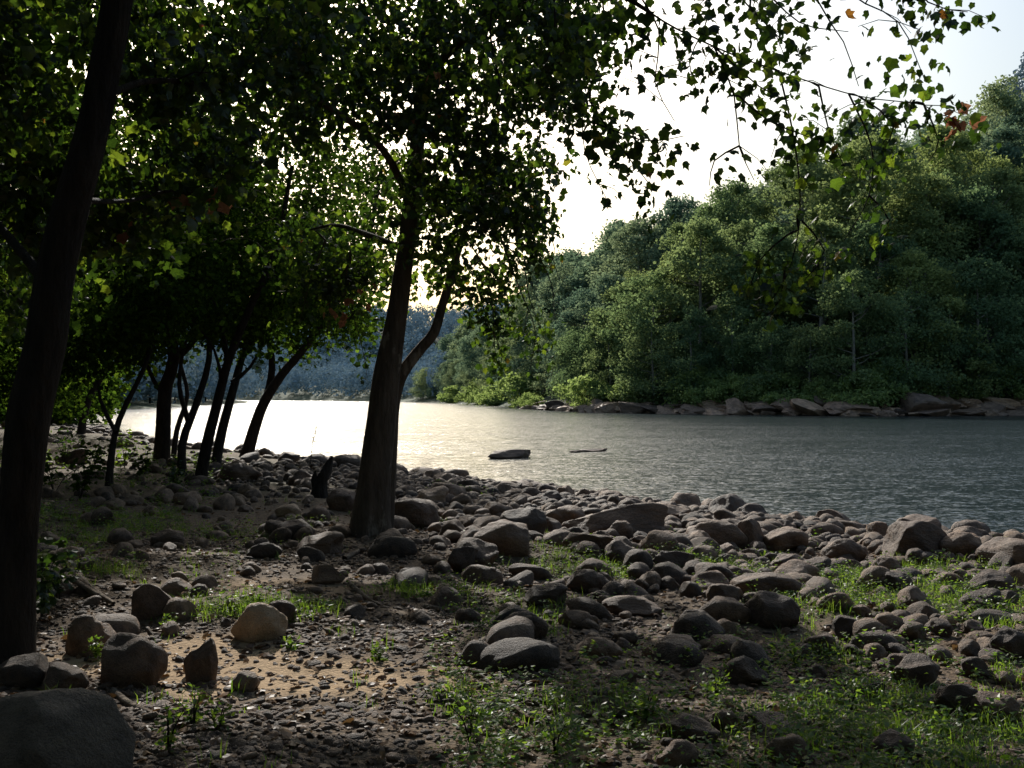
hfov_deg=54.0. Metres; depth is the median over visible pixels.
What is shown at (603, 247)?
deciduous tree
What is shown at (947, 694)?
river rock
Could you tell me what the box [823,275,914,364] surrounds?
deciduous tree
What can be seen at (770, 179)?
deciduous tree
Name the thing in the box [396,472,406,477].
river rock
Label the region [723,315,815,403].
deciduous tree
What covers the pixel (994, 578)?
river rock
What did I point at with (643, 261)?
deciduous tree
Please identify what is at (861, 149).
deciduous tree
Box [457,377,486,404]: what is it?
willow shrub
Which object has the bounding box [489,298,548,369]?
deciduous tree
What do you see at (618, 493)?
river rock
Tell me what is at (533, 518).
river rock
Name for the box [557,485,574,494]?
river rock
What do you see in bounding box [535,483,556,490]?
river rock
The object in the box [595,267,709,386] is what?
deciduous tree
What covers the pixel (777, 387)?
willow shrub
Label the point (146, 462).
sapling
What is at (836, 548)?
river rock
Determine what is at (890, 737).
river rock
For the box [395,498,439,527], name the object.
river rock
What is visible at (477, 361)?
deciduous tree
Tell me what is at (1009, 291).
deciduous tree
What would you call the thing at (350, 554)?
driftwood stick
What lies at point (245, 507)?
river rock
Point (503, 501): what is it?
river rock
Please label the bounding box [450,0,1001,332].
sycamore tree
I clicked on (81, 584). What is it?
driftwood stick
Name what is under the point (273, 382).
riverside tree
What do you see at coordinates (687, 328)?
deciduous tree
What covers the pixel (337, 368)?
distant forest
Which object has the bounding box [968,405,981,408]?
shore boulder
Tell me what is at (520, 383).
willow shrub
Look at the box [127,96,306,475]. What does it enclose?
riverside tree
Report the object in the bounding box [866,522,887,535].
river rock
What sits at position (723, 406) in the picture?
shore boulder
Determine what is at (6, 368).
riverside tree
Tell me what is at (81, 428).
riverside tree
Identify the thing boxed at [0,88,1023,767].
ground
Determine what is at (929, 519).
river rock
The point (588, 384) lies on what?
willow shrub
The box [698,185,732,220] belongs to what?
deciduous tree
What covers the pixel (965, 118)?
hillside forest
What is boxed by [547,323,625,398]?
deciduous tree
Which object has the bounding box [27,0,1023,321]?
sky
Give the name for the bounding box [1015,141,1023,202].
deciduous tree
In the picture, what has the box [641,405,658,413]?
shore boulder
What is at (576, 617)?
river rock
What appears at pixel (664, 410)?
shore boulder
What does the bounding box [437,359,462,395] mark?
deciduous tree
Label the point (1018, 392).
willow shrub
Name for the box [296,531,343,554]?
river rock
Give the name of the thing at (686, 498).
river rock
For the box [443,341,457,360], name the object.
deciduous tree
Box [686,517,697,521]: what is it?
river rock
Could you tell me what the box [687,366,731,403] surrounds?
willow shrub
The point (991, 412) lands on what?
shore boulder
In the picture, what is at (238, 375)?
riverside tree
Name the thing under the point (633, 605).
river rock
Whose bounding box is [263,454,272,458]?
river rock
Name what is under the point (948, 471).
river water
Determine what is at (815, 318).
deciduous tree
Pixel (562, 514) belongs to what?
river rock
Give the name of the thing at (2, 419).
understory bush
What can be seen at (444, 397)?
willow shrub
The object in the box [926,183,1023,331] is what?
deciduous tree
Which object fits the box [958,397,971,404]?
shore boulder
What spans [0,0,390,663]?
sycamore tree
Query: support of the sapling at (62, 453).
on the ground at (262, 664)
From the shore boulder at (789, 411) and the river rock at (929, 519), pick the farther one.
the shore boulder at (789, 411)
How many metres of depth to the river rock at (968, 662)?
6.26 m
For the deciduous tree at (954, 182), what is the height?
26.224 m
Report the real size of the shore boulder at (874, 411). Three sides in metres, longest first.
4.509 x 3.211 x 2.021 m
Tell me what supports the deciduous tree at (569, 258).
on the ground at (262, 664)
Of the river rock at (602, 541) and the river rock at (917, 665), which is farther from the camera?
the river rock at (602, 541)
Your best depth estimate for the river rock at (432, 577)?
9.24 m
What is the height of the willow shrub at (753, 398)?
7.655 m
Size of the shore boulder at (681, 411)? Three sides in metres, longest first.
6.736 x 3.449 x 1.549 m
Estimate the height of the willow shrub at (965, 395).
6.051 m
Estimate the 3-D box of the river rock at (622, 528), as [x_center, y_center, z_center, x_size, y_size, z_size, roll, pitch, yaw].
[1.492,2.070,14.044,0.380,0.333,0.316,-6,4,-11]
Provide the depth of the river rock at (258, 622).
6.73 m
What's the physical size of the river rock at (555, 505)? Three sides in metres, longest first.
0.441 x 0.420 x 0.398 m
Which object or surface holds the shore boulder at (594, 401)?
on the ground at (262, 664)
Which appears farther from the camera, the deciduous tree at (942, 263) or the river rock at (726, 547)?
the deciduous tree at (942, 263)
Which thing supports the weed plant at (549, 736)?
on the ground at (262, 664)
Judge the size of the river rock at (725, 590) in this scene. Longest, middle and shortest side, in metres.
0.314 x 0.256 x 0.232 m
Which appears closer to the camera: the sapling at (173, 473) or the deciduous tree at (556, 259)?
the sapling at (173, 473)
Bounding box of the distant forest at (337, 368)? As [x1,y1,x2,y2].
[113,52,1023,404]
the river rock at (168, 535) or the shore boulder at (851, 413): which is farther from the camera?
the shore boulder at (851, 413)
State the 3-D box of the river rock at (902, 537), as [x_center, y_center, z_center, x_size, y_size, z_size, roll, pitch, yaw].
[4.976,1.951,12.380,0.877,0.595,0.644,-1,2,-9]
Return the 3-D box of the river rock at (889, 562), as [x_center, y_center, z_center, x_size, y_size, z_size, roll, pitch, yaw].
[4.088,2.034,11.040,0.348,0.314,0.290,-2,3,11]
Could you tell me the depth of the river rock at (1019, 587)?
9.66 m
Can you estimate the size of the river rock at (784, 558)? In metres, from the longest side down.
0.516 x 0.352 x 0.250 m
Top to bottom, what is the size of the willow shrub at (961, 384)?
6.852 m
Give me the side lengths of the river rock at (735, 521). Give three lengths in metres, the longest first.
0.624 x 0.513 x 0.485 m
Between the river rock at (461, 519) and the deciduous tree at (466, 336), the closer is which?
the river rock at (461, 519)
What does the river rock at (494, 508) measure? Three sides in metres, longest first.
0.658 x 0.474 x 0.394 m
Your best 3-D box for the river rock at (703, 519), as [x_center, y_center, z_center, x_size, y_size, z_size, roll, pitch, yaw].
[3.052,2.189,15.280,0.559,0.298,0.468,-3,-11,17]
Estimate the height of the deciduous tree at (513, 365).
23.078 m
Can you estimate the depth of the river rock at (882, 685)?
5.79 m
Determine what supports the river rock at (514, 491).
on the ground at (262, 664)
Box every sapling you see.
[36,537,77,617]
[37,552,80,601]
[42,454,53,489]
[43,453,104,490]
[49,428,83,464]
[68,448,106,499]
[70,431,109,471]
[116,429,138,466]
[131,446,157,476]
[166,458,183,484]
[310,423,317,463]
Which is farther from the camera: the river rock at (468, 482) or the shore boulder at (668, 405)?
the shore boulder at (668, 405)
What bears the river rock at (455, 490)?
on the ground at (262, 664)
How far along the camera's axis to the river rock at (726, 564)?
10.55 m
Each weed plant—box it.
[83,635,104,661]
[149,699,190,751]
[158,612,185,628]
[158,682,214,723]
[198,693,243,730]
[281,632,304,650]
[366,639,393,661]
[432,690,488,739]
[531,698,577,754]
[627,681,664,719]
[704,662,733,699]
[778,637,800,666]
[834,673,865,710]
[926,701,956,737]
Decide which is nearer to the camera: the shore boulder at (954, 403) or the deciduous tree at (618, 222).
the shore boulder at (954, 403)
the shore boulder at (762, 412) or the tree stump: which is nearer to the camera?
the tree stump
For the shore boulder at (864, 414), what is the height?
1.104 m
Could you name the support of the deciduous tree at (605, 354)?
on the ground at (262, 664)
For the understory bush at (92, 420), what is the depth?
99.70 m
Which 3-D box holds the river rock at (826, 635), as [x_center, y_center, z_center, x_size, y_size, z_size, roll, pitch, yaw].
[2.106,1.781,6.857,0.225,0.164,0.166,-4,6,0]
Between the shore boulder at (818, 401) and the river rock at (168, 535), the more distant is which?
the shore boulder at (818, 401)
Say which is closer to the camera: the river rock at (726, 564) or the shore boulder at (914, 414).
the river rock at (726, 564)
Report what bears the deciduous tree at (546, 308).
on the ground at (262, 664)
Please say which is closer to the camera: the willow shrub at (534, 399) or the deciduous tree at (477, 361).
the willow shrub at (534, 399)
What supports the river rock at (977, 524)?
on the ground at (262, 664)
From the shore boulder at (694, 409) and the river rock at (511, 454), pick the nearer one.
the river rock at (511, 454)
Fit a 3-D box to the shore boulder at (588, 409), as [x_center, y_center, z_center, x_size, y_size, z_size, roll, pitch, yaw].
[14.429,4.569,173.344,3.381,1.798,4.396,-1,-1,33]
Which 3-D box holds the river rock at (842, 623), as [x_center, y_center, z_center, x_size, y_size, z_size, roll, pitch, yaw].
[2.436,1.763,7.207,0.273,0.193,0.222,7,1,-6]
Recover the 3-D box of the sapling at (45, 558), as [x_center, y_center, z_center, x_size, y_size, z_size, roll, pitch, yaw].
[-3.543,1.492,7.635,0.370,0.626,0.549,0,-1,0]
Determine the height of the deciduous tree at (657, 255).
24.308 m
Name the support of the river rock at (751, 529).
on the ground at (262, 664)
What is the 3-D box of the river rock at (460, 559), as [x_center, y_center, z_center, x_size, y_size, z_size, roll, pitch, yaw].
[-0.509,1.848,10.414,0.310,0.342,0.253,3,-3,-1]
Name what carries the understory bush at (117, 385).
on the ground at (262, 664)
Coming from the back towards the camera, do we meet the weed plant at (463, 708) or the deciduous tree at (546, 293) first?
the deciduous tree at (546, 293)
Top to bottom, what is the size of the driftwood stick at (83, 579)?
0.084 m
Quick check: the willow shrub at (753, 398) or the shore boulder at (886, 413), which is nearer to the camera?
the shore boulder at (886, 413)
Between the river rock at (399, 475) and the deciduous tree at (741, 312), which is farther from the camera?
the deciduous tree at (741, 312)
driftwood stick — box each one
[39,562,98,594]
[75,572,115,604]
[109,687,163,717]
[342,547,364,559]
[347,581,380,605]
[423,603,444,610]
[498,696,530,718]
[576,683,640,694]
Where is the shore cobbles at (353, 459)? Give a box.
[0,421,533,481]
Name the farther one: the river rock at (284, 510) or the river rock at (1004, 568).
the river rock at (284, 510)
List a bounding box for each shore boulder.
[519,401,544,408]
[544,400,563,408]
[555,406,570,410]
[576,405,587,412]
[584,405,593,412]
[590,399,602,404]
[592,402,618,412]
[618,402,645,412]
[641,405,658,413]
[656,405,678,413]
[664,400,680,408]
[672,408,696,413]
[674,403,690,407]
[680,404,705,413]
[697,400,718,407]
[703,408,727,414]
[705,406,722,412]
[716,404,725,408]
[725,398,749,414]
[743,403,769,409]
[749,405,778,414]
[759,410,776,414]
[769,398,792,410]
[782,408,801,415]
[789,399,828,415]
[814,396,826,406]
[822,400,872,414]
[826,404,847,415]
[839,410,860,415]
[857,407,880,415]
[857,412,875,415]
[878,410,895,415]
[894,408,908,415]
[899,392,953,412]
[908,412,922,415]
[914,409,949,415]
[933,395,961,408]
[951,408,983,415]
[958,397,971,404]
[964,410,986,414]
[967,399,982,407]
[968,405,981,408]
[979,402,1005,412]
[981,396,1020,409]
[981,408,997,415]
[983,400,1016,409]
[998,412,1009,415]
[1005,410,1023,414]
[1011,396,1023,405]
[1011,406,1023,410]
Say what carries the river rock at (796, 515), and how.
on the ground at (262, 664)
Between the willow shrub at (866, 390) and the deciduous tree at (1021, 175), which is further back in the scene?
the deciduous tree at (1021, 175)
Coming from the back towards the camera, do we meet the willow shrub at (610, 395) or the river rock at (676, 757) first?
the willow shrub at (610, 395)
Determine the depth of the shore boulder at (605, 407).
169.40 m
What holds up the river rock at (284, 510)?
on the ground at (262, 664)
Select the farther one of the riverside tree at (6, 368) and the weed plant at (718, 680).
the riverside tree at (6, 368)
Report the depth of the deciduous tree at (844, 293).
147.10 m
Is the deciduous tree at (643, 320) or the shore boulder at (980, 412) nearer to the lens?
the shore boulder at (980, 412)
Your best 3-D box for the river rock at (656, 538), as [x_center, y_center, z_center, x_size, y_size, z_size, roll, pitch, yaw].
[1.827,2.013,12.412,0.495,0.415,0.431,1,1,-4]
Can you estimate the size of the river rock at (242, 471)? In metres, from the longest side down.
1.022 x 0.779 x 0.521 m
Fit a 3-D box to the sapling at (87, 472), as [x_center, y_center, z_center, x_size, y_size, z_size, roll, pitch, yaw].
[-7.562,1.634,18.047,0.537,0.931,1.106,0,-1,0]
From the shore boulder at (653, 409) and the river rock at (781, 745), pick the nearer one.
the river rock at (781, 745)
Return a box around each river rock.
[0,652,48,688]
[0,688,135,767]
[40,661,89,690]
[55,448,86,463]
[65,614,116,656]
[100,632,167,688]
[131,584,171,620]
[141,439,149,444]
[150,528,184,544]
[173,491,201,504]
[183,637,217,684]
[217,463,262,480]
[230,602,287,642]
[232,670,259,691]
[237,503,253,511]
[246,542,282,557]
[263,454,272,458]
[275,503,301,516]
[277,519,314,539]
[278,451,300,462]
[288,469,311,484]
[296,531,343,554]
[311,564,345,584]
[326,488,355,511]
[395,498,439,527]
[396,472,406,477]
[415,485,448,502]
[423,469,441,477]
[427,575,442,585]
[430,482,466,495]
[434,473,455,480]
[448,546,477,572]
[451,537,498,566]
[455,479,480,486]
[458,515,471,523]
[473,519,529,556]
[484,501,512,515]
[488,449,530,458]
[498,499,508,504]
[499,481,515,484]
[499,507,546,533]
[504,488,522,495]
[521,487,542,495]
[524,583,567,605]
[529,481,541,486]
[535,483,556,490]
[541,490,563,500]
[544,502,564,510]
[544,517,561,532]
[545,505,584,524]
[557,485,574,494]
[558,610,591,628]
[562,502,667,533]
[562,532,613,554]
[567,527,588,532]
[567,569,608,592]
[577,637,622,656]
[580,448,607,451]
[592,530,610,536]
[595,495,608,499]
[598,572,612,580]
[602,595,661,615]
[606,669,636,685]
[610,520,633,538]
[613,490,623,495]
[624,498,642,502]
[640,530,677,551]
[653,551,694,567]
[653,634,701,648]
[656,739,698,767]
[657,501,678,505]
[660,503,690,516]
[660,576,679,589]
[660,712,720,743]
[670,492,700,505]
[679,609,709,617]
[685,520,747,549]
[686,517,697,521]
[687,530,710,539]
[691,570,729,590]
[694,545,717,555]
[695,518,716,521]
[701,498,711,505]
[705,709,737,728]
[706,584,742,601]
[708,493,746,512]
[715,562,730,570]
[719,542,738,553]
[724,655,767,684]
[726,519,740,525]
[730,572,801,596]
[737,503,766,514]
[737,519,763,548]
[744,590,800,628]
[744,711,791,737]
[752,556,768,563]
[761,562,772,568]
[763,526,808,550]
[764,733,806,765]
[770,554,805,565]
[774,559,819,575]
[790,511,804,519]
[803,556,831,570]
[803,632,835,652]
[816,509,850,520]
[819,532,831,536]
[821,538,866,561]
[832,615,857,639]
[857,682,884,697]
[858,537,872,544]
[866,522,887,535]
[870,555,900,569]
[871,728,914,757]
[878,571,908,590]
[881,520,946,555]
[885,653,906,671]
[890,653,940,687]
[897,514,941,527]
[925,617,953,637]
[933,684,977,716]
[939,530,981,555]
[951,519,990,532]
[953,526,989,536]
[958,588,1000,609]
[960,657,992,677]
[965,569,1017,593]
[969,562,985,569]
[969,691,1020,722]
[975,536,1023,565]
[989,625,1023,659]
[998,566,1009,571]
[1016,586,1023,595]
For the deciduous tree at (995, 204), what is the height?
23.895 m
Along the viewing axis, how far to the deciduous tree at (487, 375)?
335.12 m
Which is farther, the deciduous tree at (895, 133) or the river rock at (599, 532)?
the deciduous tree at (895, 133)
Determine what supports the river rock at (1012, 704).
on the ground at (262, 664)
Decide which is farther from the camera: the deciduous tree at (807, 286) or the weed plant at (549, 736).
the deciduous tree at (807, 286)
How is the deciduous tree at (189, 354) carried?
on the ground at (262, 664)
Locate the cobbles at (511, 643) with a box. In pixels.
[0,453,1023,685]
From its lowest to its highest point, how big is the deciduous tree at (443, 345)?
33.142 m
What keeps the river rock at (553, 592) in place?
on the ground at (262, 664)
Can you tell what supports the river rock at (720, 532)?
on the ground at (262, 664)
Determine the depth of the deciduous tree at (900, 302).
146.13 m
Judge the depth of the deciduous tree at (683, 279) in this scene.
183.18 m
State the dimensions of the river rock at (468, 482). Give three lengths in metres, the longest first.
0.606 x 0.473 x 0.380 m
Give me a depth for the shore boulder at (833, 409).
141.40 m
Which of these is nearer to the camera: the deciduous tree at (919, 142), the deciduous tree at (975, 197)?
the deciduous tree at (975, 197)
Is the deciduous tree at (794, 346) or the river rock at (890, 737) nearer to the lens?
the river rock at (890, 737)
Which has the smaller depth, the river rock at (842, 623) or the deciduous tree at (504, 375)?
the river rock at (842, 623)
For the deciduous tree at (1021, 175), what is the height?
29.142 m
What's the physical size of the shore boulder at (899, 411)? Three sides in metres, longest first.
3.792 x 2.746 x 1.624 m
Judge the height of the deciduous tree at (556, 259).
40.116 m
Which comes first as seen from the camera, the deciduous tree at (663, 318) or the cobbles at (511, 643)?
the cobbles at (511, 643)
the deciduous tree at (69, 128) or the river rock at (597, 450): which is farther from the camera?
the river rock at (597, 450)
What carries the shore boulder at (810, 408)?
on the ground at (262, 664)
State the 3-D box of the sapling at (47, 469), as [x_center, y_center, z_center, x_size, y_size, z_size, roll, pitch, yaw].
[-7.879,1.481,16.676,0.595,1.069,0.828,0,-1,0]
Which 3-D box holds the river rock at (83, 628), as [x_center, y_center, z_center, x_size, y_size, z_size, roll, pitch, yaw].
[-2.735,1.662,6.495,0.336,0.355,0.256,-2,-2,15]
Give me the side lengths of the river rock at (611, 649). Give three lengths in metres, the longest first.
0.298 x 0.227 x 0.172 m
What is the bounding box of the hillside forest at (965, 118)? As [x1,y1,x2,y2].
[720,91,1023,250]
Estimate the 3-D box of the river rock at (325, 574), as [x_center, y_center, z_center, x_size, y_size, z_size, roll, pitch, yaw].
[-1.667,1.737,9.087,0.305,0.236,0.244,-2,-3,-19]
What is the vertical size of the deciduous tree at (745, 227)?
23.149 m
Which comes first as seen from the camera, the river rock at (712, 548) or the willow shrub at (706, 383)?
the river rock at (712, 548)
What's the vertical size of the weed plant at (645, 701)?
0.212 m
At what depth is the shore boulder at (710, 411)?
153.38 m
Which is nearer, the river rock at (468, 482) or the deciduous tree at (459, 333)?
the river rock at (468, 482)
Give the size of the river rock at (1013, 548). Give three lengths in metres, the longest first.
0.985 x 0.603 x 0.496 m
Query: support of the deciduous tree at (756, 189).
on the ground at (262, 664)
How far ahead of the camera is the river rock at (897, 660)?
6.36 m
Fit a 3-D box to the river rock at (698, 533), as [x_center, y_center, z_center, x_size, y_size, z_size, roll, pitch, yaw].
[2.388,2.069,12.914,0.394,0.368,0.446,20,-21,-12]
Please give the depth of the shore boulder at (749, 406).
150.54 m
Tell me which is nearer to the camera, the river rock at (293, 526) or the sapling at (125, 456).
the river rock at (293, 526)
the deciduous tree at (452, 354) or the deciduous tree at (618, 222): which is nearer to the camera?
the deciduous tree at (618, 222)
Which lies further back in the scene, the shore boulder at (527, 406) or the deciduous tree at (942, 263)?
the shore boulder at (527, 406)
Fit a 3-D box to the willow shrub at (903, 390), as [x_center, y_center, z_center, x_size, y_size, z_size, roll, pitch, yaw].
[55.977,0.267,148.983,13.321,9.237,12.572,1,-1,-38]
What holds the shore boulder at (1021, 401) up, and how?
on the ground at (262, 664)
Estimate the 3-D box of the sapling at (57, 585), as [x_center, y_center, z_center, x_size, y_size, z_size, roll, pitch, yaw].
[-3.681,1.577,8.147,0.421,0.478,0.273,0,-1,28]
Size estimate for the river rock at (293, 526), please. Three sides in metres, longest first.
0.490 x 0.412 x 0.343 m
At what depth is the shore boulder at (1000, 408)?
145.99 m
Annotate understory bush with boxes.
[0,355,69,421]
[1,351,125,425]
[1,359,131,424]
[72,347,130,423]
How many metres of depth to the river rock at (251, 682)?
5.53 m
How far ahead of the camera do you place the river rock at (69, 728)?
3.86 m
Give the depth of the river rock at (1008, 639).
6.79 m
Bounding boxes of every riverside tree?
[0,65,133,429]
[0,213,251,485]
[0,230,156,433]
[60,0,312,462]
[124,264,238,457]
[125,97,383,475]
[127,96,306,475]
[183,189,387,463]
[239,3,430,456]
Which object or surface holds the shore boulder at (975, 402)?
on the ground at (262, 664)
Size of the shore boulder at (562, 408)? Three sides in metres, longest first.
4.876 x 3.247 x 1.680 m
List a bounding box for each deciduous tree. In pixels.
[0,0,167,233]
[0,4,156,275]
[0,5,120,329]
[0,284,15,369]
[172,348,196,402]
[408,368,431,399]
[415,367,439,399]
[426,376,443,397]
[431,361,456,389]
[434,333,455,368]
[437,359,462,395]
[441,359,463,387]
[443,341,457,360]
[446,338,464,385]
[449,316,478,354]
[450,359,469,393]
[451,324,493,380]
[453,356,477,390]
[456,361,478,393]
[457,316,489,360]
[461,366,479,389]
[469,347,494,380]
[473,337,503,392]
[481,348,512,395]
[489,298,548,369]
[490,259,560,353]
[490,326,541,397]
[493,351,519,394]
[499,319,549,394]
[513,253,555,304]
[513,318,551,394]
[519,251,584,334]
[523,305,550,381]
[527,327,559,399]
[528,261,590,364]
[529,273,590,380]
[532,245,587,312]
[535,286,609,389]
[540,325,595,400]
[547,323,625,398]
[549,308,588,380]
[562,222,651,326]
[564,271,626,368]
[568,331,614,400]
[576,281,667,378]
[577,327,632,396]
[579,213,677,323]
[580,219,649,274]
[583,252,614,323]
[586,278,602,318]
[591,268,649,357]
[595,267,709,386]
[612,324,693,404]
[629,225,682,313]
[629,251,710,348]
[633,193,717,284]
[636,270,697,349]
[639,220,715,324]
[642,215,756,367]
[642,233,709,309]
[654,304,725,392]
[666,252,720,344]
[684,177,773,286]
[688,303,774,382]
[689,217,795,338]
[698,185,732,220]
[711,222,822,358]
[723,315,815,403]
[726,192,773,292]
[742,219,779,302]
[743,140,864,250]
[748,166,788,193]
[749,182,783,220]
[758,217,878,358]
[769,156,826,223]
[772,321,844,398]
[774,202,809,253]
[780,220,856,331]
[793,127,948,279]
[793,237,828,322]
[793,268,907,387]
[804,218,870,286]
[820,113,916,197]
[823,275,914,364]
[827,212,925,335]
[854,289,967,398]
[855,245,970,372]
[859,164,927,269]
[860,234,919,295]
[868,171,991,297]
[879,126,913,152]
[884,248,961,340]
[896,121,978,179]
[901,294,1001,399]
[906,169,987,264]
[908,122,940,156]
[912,253,1023,397]
[913,124,1007,207]
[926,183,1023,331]
[944,164,1023,291]
[947,284,1023,373]
[960,134,988,166]
[964,154,1023,201]
[966,71,1023,164]
[970,176,1022,274]
[971,213,1023,325]
[977,123,1023,169]
[981,218,1023,357]
[990,97,1023,169]
[1014,171,1023,201]
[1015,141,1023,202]
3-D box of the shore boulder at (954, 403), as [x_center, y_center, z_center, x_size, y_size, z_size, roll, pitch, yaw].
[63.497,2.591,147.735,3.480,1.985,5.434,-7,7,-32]
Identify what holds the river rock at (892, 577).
on the ground at (262, 664)
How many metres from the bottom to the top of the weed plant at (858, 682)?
0.257 m
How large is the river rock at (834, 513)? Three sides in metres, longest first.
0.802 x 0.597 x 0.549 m
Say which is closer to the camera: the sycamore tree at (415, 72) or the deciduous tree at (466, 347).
the sycamore tree at (415, 72)
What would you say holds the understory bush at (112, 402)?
on the ground at (262, 664)
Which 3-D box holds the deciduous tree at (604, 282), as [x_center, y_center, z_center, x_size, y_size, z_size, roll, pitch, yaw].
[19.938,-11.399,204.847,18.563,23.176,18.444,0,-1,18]
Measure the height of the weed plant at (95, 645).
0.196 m
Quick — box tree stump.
[310,456,332,498]
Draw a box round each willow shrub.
[436,385,460,402]
[453,394,465,402]
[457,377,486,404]
[466,386,484,401]
[474,384,514,405]
[484,369,549,407]
[489,394,505,403]
[509,392,543,408]
[519,396,546,406]
[552,372,612,407]
[591,384,626,401]
[599,388,624,401]
[604,375,663,403]
[639,388,663,402]
[655,364,714,407]
[686,378,734,406]
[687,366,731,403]
[696,372,733,394]
[709,370,752,405]
[724,382,767,402]
[731,375,770,401]
[738,368,800,400]
[747,377,802,402]
[748,372,805,403]
[795,375,842,401]
[806,386,836,400]
[826,368,901,406]
[833,370,906,407]
[835,358,905,404]
[845,354,935,404]
[850,384,894,405]
[924,374,986,399]
[933,365,974,395]
[937,368,999,400]
[983,360,1023,399]
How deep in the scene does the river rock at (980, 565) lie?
11.22 m
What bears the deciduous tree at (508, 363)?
on the ground at (262, 664)
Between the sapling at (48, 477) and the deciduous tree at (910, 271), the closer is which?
the sapling at (48, 477)
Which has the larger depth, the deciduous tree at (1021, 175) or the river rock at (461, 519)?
the deciduous tree at (1021, 175)
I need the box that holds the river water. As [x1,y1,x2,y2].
[75,400,1023,533]
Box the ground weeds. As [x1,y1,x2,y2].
[0,440,1023,767]
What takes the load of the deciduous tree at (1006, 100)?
on the ground at (262, 664)
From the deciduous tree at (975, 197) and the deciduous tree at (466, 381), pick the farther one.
the deciduous tree at (466, 381)
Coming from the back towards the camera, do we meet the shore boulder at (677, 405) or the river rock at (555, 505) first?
the shore boulder at (677, 405)
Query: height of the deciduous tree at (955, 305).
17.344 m
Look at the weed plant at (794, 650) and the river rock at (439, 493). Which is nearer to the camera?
the weed plant at (794, 650)
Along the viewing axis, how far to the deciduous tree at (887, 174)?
190.52 m
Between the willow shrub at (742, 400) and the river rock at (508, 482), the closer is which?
the river rock at (508, 482)
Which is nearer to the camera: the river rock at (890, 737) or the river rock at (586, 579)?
the river rock at (890, 737)
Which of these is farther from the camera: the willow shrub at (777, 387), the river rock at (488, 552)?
the willow shrub at (777, 387)
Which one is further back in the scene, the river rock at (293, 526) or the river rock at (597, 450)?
the river rock at (597, 450)
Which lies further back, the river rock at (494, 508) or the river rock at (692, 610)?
the river rock at (494, 508)
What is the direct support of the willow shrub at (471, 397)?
on the ground at (262, 664)
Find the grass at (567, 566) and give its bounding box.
[37,496,1023,767]
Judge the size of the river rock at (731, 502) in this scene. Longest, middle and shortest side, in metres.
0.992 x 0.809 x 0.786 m
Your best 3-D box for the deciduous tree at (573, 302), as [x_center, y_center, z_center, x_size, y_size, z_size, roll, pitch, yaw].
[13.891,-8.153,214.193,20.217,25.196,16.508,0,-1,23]
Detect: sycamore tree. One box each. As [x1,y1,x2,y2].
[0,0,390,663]
[161,0,634,538]
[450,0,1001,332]
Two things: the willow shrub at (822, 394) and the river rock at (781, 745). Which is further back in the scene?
the willow shrub at (822, 394)
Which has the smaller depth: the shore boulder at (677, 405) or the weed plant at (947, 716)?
the weed plant at (947, 716)
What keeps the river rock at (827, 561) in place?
on the ground at (262, 664)
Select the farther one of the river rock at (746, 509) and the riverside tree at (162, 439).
the riverside tree at (162, 439)
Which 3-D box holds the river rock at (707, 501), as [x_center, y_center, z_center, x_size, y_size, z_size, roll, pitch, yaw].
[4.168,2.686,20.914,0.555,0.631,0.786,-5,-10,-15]
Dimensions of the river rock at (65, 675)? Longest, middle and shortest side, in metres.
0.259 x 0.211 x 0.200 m
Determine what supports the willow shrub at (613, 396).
on the ground at (262, 664)
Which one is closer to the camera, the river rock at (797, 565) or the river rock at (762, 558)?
the river rock at (797, 565)
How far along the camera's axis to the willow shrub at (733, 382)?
156.45 m
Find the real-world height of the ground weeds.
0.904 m
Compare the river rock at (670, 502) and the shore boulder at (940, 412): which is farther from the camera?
the shore boulder at (940, 412)
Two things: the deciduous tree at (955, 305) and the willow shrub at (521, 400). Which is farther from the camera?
the willow shrub at (521, 400)
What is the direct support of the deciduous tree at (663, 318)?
on the ground at (262, 664)
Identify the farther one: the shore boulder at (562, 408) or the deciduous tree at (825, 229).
the shore boulder at (562, 408)
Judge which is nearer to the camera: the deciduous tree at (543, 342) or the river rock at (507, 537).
the river rock at (507, 537)
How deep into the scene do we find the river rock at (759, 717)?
4.86 m
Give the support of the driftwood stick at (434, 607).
on the ground at (262, 664)
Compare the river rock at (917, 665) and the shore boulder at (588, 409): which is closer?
the river rock at (917, 665)
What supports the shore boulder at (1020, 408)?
on the ground at (262, 664)
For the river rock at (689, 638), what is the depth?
6.69 m
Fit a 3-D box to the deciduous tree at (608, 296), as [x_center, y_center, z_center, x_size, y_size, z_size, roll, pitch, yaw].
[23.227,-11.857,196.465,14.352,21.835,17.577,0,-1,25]
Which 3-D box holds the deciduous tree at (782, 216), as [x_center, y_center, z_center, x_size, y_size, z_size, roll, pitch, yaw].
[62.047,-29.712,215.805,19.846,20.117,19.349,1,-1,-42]
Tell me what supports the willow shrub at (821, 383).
on the ground at (262, 664)
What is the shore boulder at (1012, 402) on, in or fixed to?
on the ground at (262, 664)
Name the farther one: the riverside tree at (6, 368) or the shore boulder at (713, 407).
the shore boulder at (713, 407)
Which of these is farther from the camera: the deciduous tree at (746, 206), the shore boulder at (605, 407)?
the deciduous tree at (746, 206)
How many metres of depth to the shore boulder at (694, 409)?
157.04 m
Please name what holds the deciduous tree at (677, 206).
on the ground at (262, 664)
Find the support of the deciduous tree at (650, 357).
on the ground at (262, 664)
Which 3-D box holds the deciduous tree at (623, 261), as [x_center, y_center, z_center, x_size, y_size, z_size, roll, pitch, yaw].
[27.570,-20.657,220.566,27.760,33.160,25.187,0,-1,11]
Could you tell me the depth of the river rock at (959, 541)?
12.02 m

